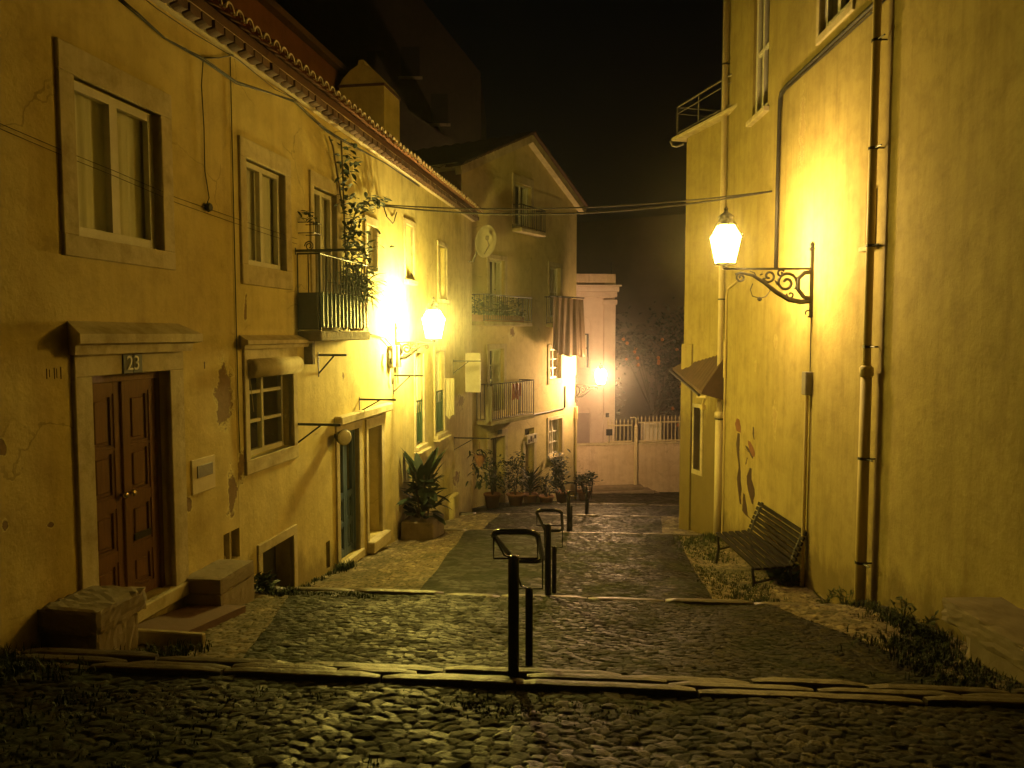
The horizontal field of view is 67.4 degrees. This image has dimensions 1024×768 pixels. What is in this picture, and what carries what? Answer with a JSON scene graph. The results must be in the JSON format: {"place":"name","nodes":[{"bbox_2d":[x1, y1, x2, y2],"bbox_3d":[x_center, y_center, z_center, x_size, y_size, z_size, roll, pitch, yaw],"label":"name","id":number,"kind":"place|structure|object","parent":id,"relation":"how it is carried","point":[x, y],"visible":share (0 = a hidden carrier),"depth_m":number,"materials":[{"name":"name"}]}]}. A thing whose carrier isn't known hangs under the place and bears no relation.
{"place":"outdoors","nodes":[
{"label":"outdoors","id":0,"kind":"place"},
{"bbox_2d":[134,589,291,657],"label":"sidewalk","id":1,"kind":"structure","parent":0,"point":[237,636],"depth_m":6.97,"materials":[{"name":"stone"}]},
{"bbox_2d":[37,585,146,649],"bbox_3d":[-3.297,2.073,6.070,0.530,0.809,0.609,1,4,9],"label":"stone block","id":2,"kind":"object","parent":1,"relation":"on","point":[99,617],"visible":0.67,"depth_m":5.86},
{"bbox_2d":[138,604,245,647],"bbox_3d":[-2.905,2.261,7.038,0.950,0.500,1.310,1,4,9],"label":"doorstep","id":3,"kind":"object","parent":1,"relation":"on","point":[186,623],"visible":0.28,"depth_m":6.93,"materials":[{"name":"stone"}]},
{"bbox_2d":[184,559,254,605],"bbox_3d":[-3.040,2.275,7.990,0.424,0.723,0.684,1,4,9],"label":"stone block","id":4,"kind":"object","parent":1,"relation":"on","point":[220,582],"visible":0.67,"depth_m":7.81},
{"bbox_2d":[254,569,279,593],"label":"weed","id":5,"kind":"object","parent":1,"relation":"on","point":[262,579],"visible":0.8,"depth_m":8.76,"materials":[{"name":"green plant"}]},
{"bbox_2d":[0,559,512,767],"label":"grass","id":6,"kind":"structure","parent":0,"point":[8,667],"depth_m":4.80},
{"bbox_2d":[275,0,486,143],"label":"apartment block","id":7,"kind":"structure","parent":0,"point":[433,71],"depth_m":42.89,"materials":[{"name":"paint"}]},
{"bbox_2d":[367,51,383,70],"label":"window","id":8,"kind":"structure","parent":7,"relation":"in","point":[370,54],"depth_m":42.88,"materials":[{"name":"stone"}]},
{"bbox_2d":[398,47,422,79],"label":"window","id":9,"kind":"structure","parent":7,"relation":"in","point":[410,56],"depth_m":42.89,"materials":[{"name":"glass"}]},
{"bbox_2d":[428,94,450,125],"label":"window","id":10,"kind":"structure","parent":7,"relation":"in","point":[439,102],"depth_m":43.06,"materials":[{"name":"glass"}]},
{"bbox_2d":[306,530,465,590],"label":"sidewalk","id":11,"kind":"structure","parent":0,"point":[406,564],"depth_m":11.63,"materials":[{"name":"stone"}]},
{"bbox_2d":[396,447,451,539],"bbox_3d":[-1.747,2.118,14.836,1.222,1.908,1.324,1,4,9],"label":"potted plant","id":12,"kind":"object","parent":11,"relation":"on","point":[419,522],"visible":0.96,"depth_m":14.68,"materials":[{"name":"green plant"}]},
{"bbox_2d":[375,51,454,149],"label":"back house","id":13,"kind":"structure","parent":0,"point":[417,133],"depth_m":33.36,"materials":[{"name":"paint"}]},
{"bbox_2d":[444,513,499,529],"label":"sidewalk","id":14,"kind":"structure","parent":0,"point":[476,521],"depth_m":18.03,"materials":[{"name":"stone"}]},
{"bbox_2d":[420,530,568,596],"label":"street","id":15,"kind":"structure","parent":0,"point":[469,564],"depth_m":11.42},
{"bbox_2d":[535,509,563,595],"bbox_3d":[0.456,2.225,9.203,0.319,1.718,1.096,0,4,5],"label":"handrail","id":16,"kind":"object","parent":15,"relation":"on","point":[547,529],"visible":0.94,"depth_m":8.75,"materials":[{"name":"metal"}]},
{"bbox_2d":[0,667,1023,767],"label":"street","id":17,"kind":"structure","parent":0,"point":[389,731],"depth_m":4.13,"materials":[{"name":"stone"}]},
{"bbox_2d":[0,647,1023,708],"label":"stone step","id":18,"kind":"object","parent":17,"relation":"on","point":[486,677],"visible":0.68,"depth_m":4.88,"materials":[{"name":"stone"}]},
{"bbox_2d":[484,513,661,533],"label":"street","id":19,"kind":"structure","parent":0,"point":[629,524],"depth_m":17.79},
{"bbox_2d":[561,482,576,531],"bbox_3d":[1.186,2.779,15.932,0.319,1.718,1.096,0,4,5],"label":"handrail","id":20,"kind":"object","parent":19,"relation":"on","point":[569,517],"visible":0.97,"depth_m":15.48,"materials":[{"name":"metal"}]},
{"bbox_2d":[444,528,704,544],"bbox_3d":[0.791,3.145,15.458,6.215,0.377,0.137,0,4,5],"label":"stone step","id":21,"kind":"object","parent":19,"relation":"on","point":[449,529],"visible":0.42,"depth_m":15.39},
{"bbox_2d":[423,0,722,222],"label":"sky","id":22,"kind":"structure","parent":0,"point":[602,84],"materials":[{"name":"black"}]},
{"bbox_2d":[472,502,678,516],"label":"street","id":23,"kind":"structure","parent":0,"point":[621,510],"depth_m":22.25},
{"bbox_2d":[483,451,504,507],"bbox_3d":[-0.570,2.794,22.456,0.755,1.655,0.797,-1,4,-12],"label":"potted plant","id":24,"kind":"object","parent":23,"relation":"on","point":[492,497],"visible":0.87,"depth_m":22.37,"materials":[{"name":"green plant"}]},
{"bbox_2d":[497,448,532,505],"bbox_3d":[0.064,2.820,23.274,1.035,1.721,1.116,-3,5,-42],"label":"potted plant","id":25,"kind":"object","parent":23,"relation":"on","point":[515,498],"visible":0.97,"depth_m":23.19,"materials":[{"name":"green plant"}]},
{"bbox_2d":[459,512,670,526],"bbox_3d":[1.641,3.500,19.503,6.518,0.393,0.147,0,4,5],"label":"stone step","id":26,"kind":"object","parent":23,"relation":"on","point":[470,513],"visible":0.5,"depth_m":19.47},
{"bbox_2d":[244,590,982,686],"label":"street","id":27,"kind":"structure","parent":0,"point":[746,642],"depth_m":6.78,"materials":[{"name":"stone"}]},
{"bbox_2d":[490,529,544,677],"bbox_3d":[0.056,1.734,5.403,0.319,1.718,1.096,0,4,5],"label":"handrail","id":28,"kind":"object","parent":27,"relation":"on","point":[514,561],"visible":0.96,"depth_m":4.95,"materials":[{"name":"metal"}]},
{"bbox_2d":[274,586,855,632],"bbox_3d":[0.515,2.592,8.737,7.672,0.386,0.143,0,4,5],"label":"stone step","id":29,"kind":"object","parent":27,"relation":"on","point":[675,600],"visible":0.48,"depth_m":8.69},
{"bbox_2d":[552,492,678,504],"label":"street","id":30,"kind":"structure","parent":0,"point":[665,498],"depth_m":29.09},
{"bbox_2d":[515,465,546,502],"bbox_3d":[0.569,3.220,24.269,1.225,1.303,1.132,0,4,0],"label":"potted plant","id":31,"kind":"object","parent":30,"relation":"on","point":[529,497],"visible":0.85,"depth_m":24.19,"materials":[{"name":"green plant"}]},
{"bbox_2d":[533,472,562,502],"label":"potted plant","id":32,"kind":"object","parent":30,"relation":"on","point":[545,497],"visible":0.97,"depth_m":24.33,"materials":[{"name":"green plant"}]},
{"bbox_2d":[548,449,570,502],"bbox_3d":[1.593,3.128,26.229,0.872,1.890,1.098,0,4,0],"label":"potted plant","id":33,"kind":"object","parent":30,"relation":"on","point":[557,470],"visible":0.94,"depth_m":26.20,"materials":[{"name":"green plant"}]},
{"bbox_2d":[573,468,602,499],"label":"potted plant","id":34,"kind":"object","parent":30,"relation":"on","point":[580,478],"visible":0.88,"depth_m":28.09,"materials":[{"name":"green plant"}]},
{"bbox_2d":[589,484,658,493],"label":"stone stairs","id":35,"kind":"structure","parent":30,"relation":"on","point":[620,489],"depth_m":32.56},
{"bbox_2d":[630,417,637,484],"bbox_3d":[5.229,3.163,32.996,0.338,3.528,0.170,-1,4,-10],"label":"gate post","id":36,"kind":"object","parent":35,"relation":"on","point":[635,451],"visible":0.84,"depth_m":32.94,"materials":[{"name":"metal"}]},
{"bbox_2d":[555,532,711,600],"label":"street","id":37,"kind":"structure","parent":0,"point":[606,564],"depth_m":11.42,"materials":[{"name":"stone"}]},
{"bbox_2d":[661,516,699,533],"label":"sidewalk","id":38,"kind":"structure","parent":0,"point":[670,524],"depth_m":17.48,"materials":[{"name":"stone"}]},
{"bbox_2d":[416,531,1023,729],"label":"grass","id":39,"kind":"structure","parent":0,"point":[917,645],"depth_m":6.61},
{"bbox_2d":[888,596,916,623],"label":"weed","id":40,"kind":"object","parent":39,"relation":"on","point":[902,610],"visible":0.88,"depth_m":7.56,"materials":[{"name":"green plant"}]},
{"bbox_2d":[679,535,831,604],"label":"sidewalk","id":41,"kind":"structure","parent":0,"point":[797,592],"depth_m":11.16,"materials":[{"name":"stone"}]},
{"bbox_2d":[715,502,806,586],"bbox_3d":[3.709,2.477,11.634,0.786,1.018,1.950,0,4,-1],"label":"park bench","id":42,"kind":"object","parent":41,"relation":"on","point":[750,545],"visible":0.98,"depth_m":11.43,"materials":[{"name":"wood"}]},
{"bbox_2d":[764,558,799,585],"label":"weed","id":43,"kind":"object","parent":41,"relation":"on","point":[780,574],"visible":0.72,"depth_m":10.94,"materials":[{"name":"green plant"}]},
{"bbox_2d":[774,604,1023,691],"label":"sidewalk","id":44,"kind":"structure","parent":0,"point":[839,618],"depth_m":7.55,"materials":[{"name":"stone"}]},
{"bbox_2d":[907,607,939,634],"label":"weed","id":45,"kind":"object","parent":44,"relation":"on","point":[915,626],"visible":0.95,"depth_m":7.01,"materials":[{"name":"green plant"}]},
{"bbox_2d":[941,597,1023,684],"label":"stone bench","id":46,"kind":"object","parent":44,"relation":"on","point":[991,629],"visible":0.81,"depth_m":5.91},
{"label":"ground","id":47,"kind":"structure","parent":0,"visible":0},
{"bbox_2d":[0,0,254,650],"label":"plaster house","id":48,"kind":"structure","parent":47,"relation":"on","point":[118,444],"depth_m":6.68,"materials":[{"name":"yellow paint"}]},
{"bbox_2d":[54,37,175,269],"bbox_3d":[-3.472,-1.883,6.684,0.207,1.659,1.467,1,4,9],"label":"window","id":49,"kind":"structure","parent":48,"relation":"in","point":[104,216],"depth_m":6.65,"materials":[{"name":"white paint"}]},
{"bbox_2d":[92,371,164,592],"bbox_3d":[-3.492,0.955,6.922,0.130,2.109,1.065,1,4,9],"label":"door","id":50,"kind":"structure","parent":48,"relation":"in","point":[126,407],"depth_m":6.98,"materials":[{"name":"red wood"}]},
{"bbox_2d":[0,123,295,243],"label":"wall wire","id":51,"kind":"object","parent":48,"relation":"attached to","point":[129,177],"depth_m":6.66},
{"bbox_2d":[201,61,212,211],"bbox_3d":[-3.158,-2.561,7.948,0.060,1.547,0.130,1,4,9],"label":"hanging wire","id":52,"kind":"object","parent":48,"relation":"attached to","point":[208,206],"visible":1,"depth_m":7.92,"materials":[{"name":"black metal"}]},
{"bbox_2d":[228,19,415,633],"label":"plaster house","id":53,"kind":"structure","parent":47,"relation":"on","point":[319,501],"depth_m":10.38,"materials":[{"name":"yellow paint"}]},
{"bbox_2d":[230,57,239,452],"bbox_3d":[-3.087,-1.400,8.565,0.011,4.378,0.032,0,4,1],"label":"seam cable","id":54,"kind":"object","parent":53,"relation":"attached to","point":[234,255],"visible":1,"depth_m":8.55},
{"bbox_2d":[237,135,292,289],"bbox_3d":[-3.046,-2.006,9.307,0.207,1.656,1.285,1,4,9],"label":"window","id":55,"kind":"structure","parent":53,"relation":"in","point":[257,268],"depth_m":9.30,"materials":[{"name":"white paint"}]},
{"bbox_2d":[118,0,419,186],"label":"cable bundle","id":56,"kind":"object","parent":53,"relation":"attached to","point":[139,15],"visible":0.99,"depth_m":8.34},
{"bbox_2d":[242,347,303,475],"bbox_3d":[-3.108,0.278,9.507,0.550,1.468,1.378,1,4,9],"label":"window","id":57,"kind":"structure","parent":53,"relation":"in","point":[257,364],"depth_m":9.50,"materials":[{"name":"white paint"}]},
{"bbox_2d":[257,524,297,586],"bbox_3d":[-3.072,2.378,9.723,0.288,0.979,1.053,1,4,9],"label":"cellar window","id":58,"kind":"structure","parent":53,"relation":"in","point":[266,550],"depth_m":9.98,"materials":[{"name":"stone"}]},
{"bbox_2d":[227,0,349,90],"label":"roof storey","id":59,"kind":"object","parent":53,"relation":"on","point":[274,19],"depth_m":13.50,"materials":[{"name":"red paint"}]},
{"bbox_2d":[298,210,321,248],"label":"plant","id":60,"kind":"object","parent":53,"relation":"attached to","point":[315,223],"visible":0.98,"depth_m":10.20,"materials":[{"name":"green plant"}]},
{"bbox_2d":[308,170,341,294],"bbox_3d":[-2.761,-1.876,11.085,0.208,2.174,1.075,1,4,9],"label":"balcony door","id":61,"kind":"structure","parent":53,"relation":"in","point":[323,201],"depth_m":11.18,"materials":[{"name":"white paint"}]},
{"bbox_2d":[295,248,360,254],"bbox_3d":[-2.405,-1.741,10.026,0.900,0.090,0.029,1,4,9],"label":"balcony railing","id":62,"kind":"object","parent":53,"relation":"attached to","point":[324,250],"visible":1,"depth_m":10.02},
{"bbox_2d":[334,429,351,445],"bbox_3d":[-2.511,0.779,11.392,0.240,0.244,0.320,-2,4,-26],"label":"globe lamp","id":63,"kind":"object","parent":53,"relation":"attached to","point":[343,437],"visible":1,"depth_m":11.27,"materials":[{"name":"white glass"}]},
{"bbox_2d":[340,429,355,558],"bbox_3d":[-2.649,1.729,12.097,0.070,1.992,0.830,1,4,9],"label":"door","id":64,"kind":"structure","parent":53,"relation":"in","point":[348,496],"depth_m":12.27,"materials":[{"name":"blue paint"}]},
{"bbox_2d":[328,131,391,330],"bbox_3d":[-2.367,-2.238,12.134,0.487,2.924,2.614,1,4,9],"label":"climbing vine","id":65,"kind":"object","parent":53,"relation":"attached to","point":[352,232],"visible":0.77,"depth_m":11.62,"materials":[{"name":"green plant"}]},
{"bbox_2d":[328,228,394,330],"bbox_3d":[-2.405,-1.601,11.744,1.140,1.573,1.136,-3,5,-39],"label":"balcony plant","id":66,"kind":"object","parent":53,"relation":"on","point":[366,293],"visible":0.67,"depth_m":11.69,"materials":[{"name":"green plant"}]},
{"bbox_2d":[337,60,400,141],"bbox_3d":[-2.925,-5.243,15.834,0.990,2.466,1.042,1,4,9],"label":"chimney","id":67,"kind":"object","parent":53,"relation":"on","point":[366,88],"visible":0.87,"depth_m":15.30,"materials":[{"name":"beige paint"}]},
{"bbox_2d":[363,214,379,277],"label":"window","id":68,"kind":"structure","parent":53,"relation":"in","point":[373,222],"depth_m":13.16,"materials":[{"name":"white paint"}]},
{"bbox_2d":[370,333,400,383],"bbox_3d":[-2.234,-0.434,13.587,0.130,0.941,1.631,1,4,9],"label":"junction box","id":69,"kind":"object","parent":53,"relation":"attached to","point":[393,355],"visible":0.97,"depth_m":13.96,"materials":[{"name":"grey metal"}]},
{"bbox_2d":[394,297,445,362],"bbox_3d":[-1.721,-0.973,14.225,0.978,1.283,0.488,1,4,9],"label":"wall lantern","id":70,"kind":"object","parent":53,"relation":"attached to","point":[433,320],"depth_m":14.10,"materials":[{"name":"glass"}]},
{"bbox_2d":[383,190,771,223],"bbox_3d":[0.846,-2.962,12.818,6.616,0.301,0.818,1,4,19],"label":"overhead cable","id":71,"kind":"object","parent":53,"relation":"attached to","point":[714,198],"visible":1,"depth_m":12.78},
{"bbox_2d":[400,154,483,520],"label":"plaster house","id":72,"kind":"structure","parent":47,"relation":"on","point":[436,252],"depth_m":17.52,"materials":[{"name":"yellow paint"}]},
{"bbox_2d":[403,218,417,285],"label":"window","id":73,"kind":"structure","parent":72,"relation":"in","point":[412,281],"depth_m":15.23,"materials":[{"name":"white paint"}]},
{"bbox_2d":[414,347,431,454],"bbox_3d":[-1.924,0.322,15.944,0.315,2.173,0.841,1,4,9],"label":"window","id":74,"kind":"structure","parent":72,"relation":"in","point":[422,448],"depth_m":16.13,"materials":[{"name":"white paint"}]},
{"bbox_2d":[433,346,451,441],"bbox_3d":[-1.661,0.199,17.564,0.315,2.137,1.061,1,4,9],"label":"window","id":75,"kind":"structure","parent":72,"relation":"in","point":[439,395],"depth_m":17.77,"materials":[{"name":"white paint"}]},
{"bbox_2d":[437,240,450,303],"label":"window","id":76,"kind":"structure","parent":72,"relation":"in","point":[439,244],"depth_m":18.01,"materials":[{"name":"white paint"}]},
{"bbox_2d":[445,378,453,418],"bbox_3d":[-1.438,0.345,17.710,0.240,0.958,0.084,1,4,19],"label":"towel","id":77,"kind":"object","parent":72,"relation":"hanging from","point":[449,394],"visible":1,"depth_m":17.71,"materials":[{"name":"fabric"}]},
{"bbox_2d":[466,441,491,489],"bbox_3d":[-0.829,2.100,19.741,0.736,1.259,0.589,1,4,9],"label":"hanging plant","id":78,"kind":"object","parent":72,"relation":"hanging from","point":[479,458],"visible":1,"depth_m":19.69,"materials":[{"name":"green plant"}]},
{"bbox_2d":[468,225,495,261],"bbox_3d":[-0.814,-3.684,20.144,0.673,0.969,0.892,1,4,9],"label":"satellite dish","id":79,"kind":"object","parent":72,"relation":"attached to","point":[485,242],"visible":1,"depth_m":20.25,"materials":[{"name":"metal"}]},
{"bbox_2d":[411,131,587,507],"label":"gable house","id":80,"kind":"structure","parent":47,"relation":"on","point":[531,261],"depth_m":24.58,"materials":[{"name":"white paint"}]},
{"bbox_2d":[472,295,487,321],"bbox_3d":[-1.087,-2.123,21.526,0.701,0.734,1.400,3,5,39],"label":"planter box","id":81,"kind":"object","parent":80,"relation":"on","point":[477,317],"visible":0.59,"depth_m":21.62,"materials":[{"name":"ceramic"}]},
{"bbox_2d":[485,386,492,423],"bbox_3d":[-0.641,0.601,22.007,0.084,1.060,0.350,2,4,30],"label":"towel","id":82,"kind":"object","parent":80,"relation":"hanging from","point":[488,417],"visible":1,"depth_m":21.93,"materials":[{"name":"fabric"}]},
{"bbox_2d":[482,289,509,321],"bbox_3d":[-0.449,-2.304,22.598,0.652,0.957,1.389,2,4,30],"label":"planter box","id":83,"kind":"object","parent":80,"relation":"on","point":[494,316],"visible":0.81,"depth_m":22.49,"materials":[{"name":"ceramic"}]},
{"bbox_2d":[487,344,506,410],"bbox_3d":[-0.628,-0.178,23.548,0.428,2.106,1.120,2,4,30],"label":"window","id":84,"kind":"structure","parent":80,"relation":"in","point":[493,350],"depth_m":23.78,"materials":[{"name":"white paint"}]},
{"bbox_2d":[487,254,507,315],"bbox_3d":[-0.610,-2.920,23.398,0.428,1.991,1.166,2,4,30],"label":"window","id":85,"kind":"structure","parent":80,"relation":"in","point":[490,263],"depth_m":23.64,"materials":[{"name":"white paint"}]},
{"bbox_2d":[498,298,525,321],"bbox_3d":[0.037,-2.276,23.458,0.704,0.790,1.436,2,4,30],"label":"planter box","id":86,"kind":"object","parent":80,"relation":"on","point":[515,317],"visible":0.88,"depth_m":23.41,"materials":[{"name":"ceramic"}]},
{"bbox_2d":[512,173,533,228],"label":"window","id":87,"kind":"structure","parent":80,"relation":"in","point":[516,191],"depth_m":24.81,"materials":[{"name":"white paint"}]},
{"bbox_2d":[548,262,562,316],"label":"window","id":88,"kind":"structure","parent":80,"relation":"in","point":[552,286],"depth_m":26.73,"materials":[{"name":"white paint"}]},
{"bbox_2d":[547,345,563,384],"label":"window","id":89,"kind":"structure","parent":80,"relation":"in","point":[550,367],"depth_m":26.94,"materials":[{"name":"white paint"}]},
{"bbox_2d":[547,414,564,461],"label":"window","id":90,"kind":"structure","parent":80,"relation":"in","point":[552,422],"depth_m":27.41,"materials":[{"name":"white paint"}]},
{"bbox_2d":[544,295,585,357],"bbox_3d":[1.766,-1.979,26.688,0.572,2.146,2.699,2,4,33],"label":"hanging cloth","id":91,"kind":"object","parent":80,"relation":"attached to","point":[569,340],"visible":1,"depth_m":26.73,"materials":[{"name":"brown fabric"}]},
{"bbox_2d":[574,406,577,498],"bbox_3d":[2.361,2.799,28.421,0.139,3.955,0.139,0,4,7],"label":"downpipe","id":92,"kind":"object","parent":80,"relation":"attached to","point":[575,412],"visible":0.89,"depth_m":28.33,"materials":[{"name":"metal"}]},
{"bbox_2d":[575,363,606,402],"bbox_3d":[2.853,-0.045,28.022,1.258,1.504,0.488,2,4,30],"label":"wall lantern","id":93,"kind":"object","parent":80,"relation":"attached to","point":[600,373],"depth_m":27.79,"materials":[{"name":"glass"}]},
{"bbox_2d":[576,262,621,442],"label":"building","id":94,"kind":"structure","parent":47,"relation":"on","point":[596,408],"depth_m":35.06,"materials":[{"name":"white paint"}]},
{"bbox_2d":[577,413,589,442],"bbox_3d":[3.113,3.232,35.289,0.914,3.812,0.030,0,4,-6],"label":"door","id":95,"kind":"structure","parent":94,"relation":"in","point":[583,421],"depth_m":35.22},
{"bbox_2d":[577,441,679,492],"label":"garden wall","id":96,"kind":"structure","parent":47,"relation":"on","point":[658,465],"depth_m":33.14,"materials":[{"name":"paint"}]},
{"bbox_2d":[642,423,661,441],"bbox_3d":[6.196,2.226,34.168,0.840,1.020,0.453,-1,4,-10],"label":"utility cabinet","id":97,"kind":"object","parent":96,"relation":"on","point":[653,429],"visible":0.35,"depth_m":33.94,"materials":[{"name":"white paint"}]},
{"bbox_2d":[637,415,679,441],"bbox_3d":[8.402,1.918,33.772,6.046,1.165,0.060,-1,4,-10],"label":"iron railing","id":98,"kind":"object","parent":96,"relation":"on","point":[660,422],"visible":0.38,"depth_m":33.41,"materials":[{"name":"metal"}]},
{"bbox_2d":[615,306,641,413],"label":"garden tree","id":99,"kind":"object","parent":47,"relation":"on","point":[629,332],"visible":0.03,"depth_m":45.44,"materials":[{"name":"green plant"}]},
{"bbox_2d":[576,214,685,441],"bbox_3d":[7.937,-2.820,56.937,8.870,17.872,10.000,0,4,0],"label":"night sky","id":100,"kind":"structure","parent":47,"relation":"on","point":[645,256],"depth_m":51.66,"materials":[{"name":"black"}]},
{"bbox_2d":[615,320,683,426],"bbox_3d":[7.217,0.770,37.750,5.880,7.809,4.456,0,4,0],"label":"orange tree","id":101,"kind":"object","parent":47,"relation":"on","point":[656,410],"visible":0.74,"depth_m":37.55,"materials":[{"name":"green plant"}]},
{"bbox_2d":[644,297,684,405],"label":"garden tree","id":102,"kind":"object","parent":47,"relation":"on","point":[657,323],"visible":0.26,"depth_m":42.68,"materials":[{"name":"green plant"}]},
{"bbox_2d":[669,73,736,534],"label":"terrace house","id":103,"kind":"structure","parent":47,"relation":"on","point":[699,372],"depth_m":16.01,"materials":[{"name":"paint"}]},
{"bbox_2d":[691,403,702,475],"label":"window","id":104,"kind":"structure","parent":103,"relation":"in","point":[694,405],"depth_m":16.34,"materials":[{"name":"stone"}]},
{"bbox_2d":[721,0,1023,668],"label":"yellow house","id":105,"kind":"structure","parent":47,"relation":"on","point":[946,499],"depth_m":8.31,"materials":[{"name":"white paint"}]},
{"bbox_2d":[713,0,729,535],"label":"downpipe","id":106,"kind":"object","parent":105,"relation":"attached to","point":[718,414],"visible":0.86,"depth_m":14.94,"materials":[{"name":"metal"}]},
{"bbox_2d":[721,279,739,532],"bbox_3d":[4.097,0.631,14.415,0.060,5.127,1.069,0,4,2],"label":"conduit","id":107,"kind":"object","parent":105,"relation":"attached to","point":[725,348],"visible":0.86,"depth_m":14.88,"materials":[{"name":"metal"}]},
{"bbox_2d":[746,0,768,126],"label":"window","id":108,"kind":"structure","parent":105,"relation":"in","point":[762,13],"depth_m":12.99,"materials":[{"name":"white paint"}]},
{"bbox_2d":[708,207,814,317],"bbox_3d":[3.417,-1.660,10.482,1.438,1.504,0.488,0,4,1],"label":"wall lantern","id":109,"kind":"object","parent":105,"relation":"attached to","point":[725,237],"depth_m":10.46,"materials":[{"name":"black metal"}]},
{"bbox_2d":[800,309,812,586],"bbox_3d":[4.061,0.951,10.632,0.100,3.965,0.150,0,4,1],"label":"conduit","id":110,"kind":"object","parent":105,"relation":"attached to","point":[807,382],"visible":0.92,"depth_m":10.61,"materials":[{"name":"brown metal"}]},
{"bbox_2d":[774,0,885,267],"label":"wall cable","id":111,"kind":"object","parent":105,"relation":"attached to","point":[829,47],"depth_m":11.23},
{"bbox_2d":[815,0,854,45],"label":"window","id":112,"kind":"structure","parent":105,"relation":"in","point":[834,17],"depth_m":10.08,"materials":[{"name":"white paint"}]},
{"bbox_2d":[854,0,887,603],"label":"downpipe","id":113,"kind":"object","parent":105,"relation":"attached to","point":[866,371],"visible":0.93,"depth_m":8.56,"materials":[{"name":"metal"}]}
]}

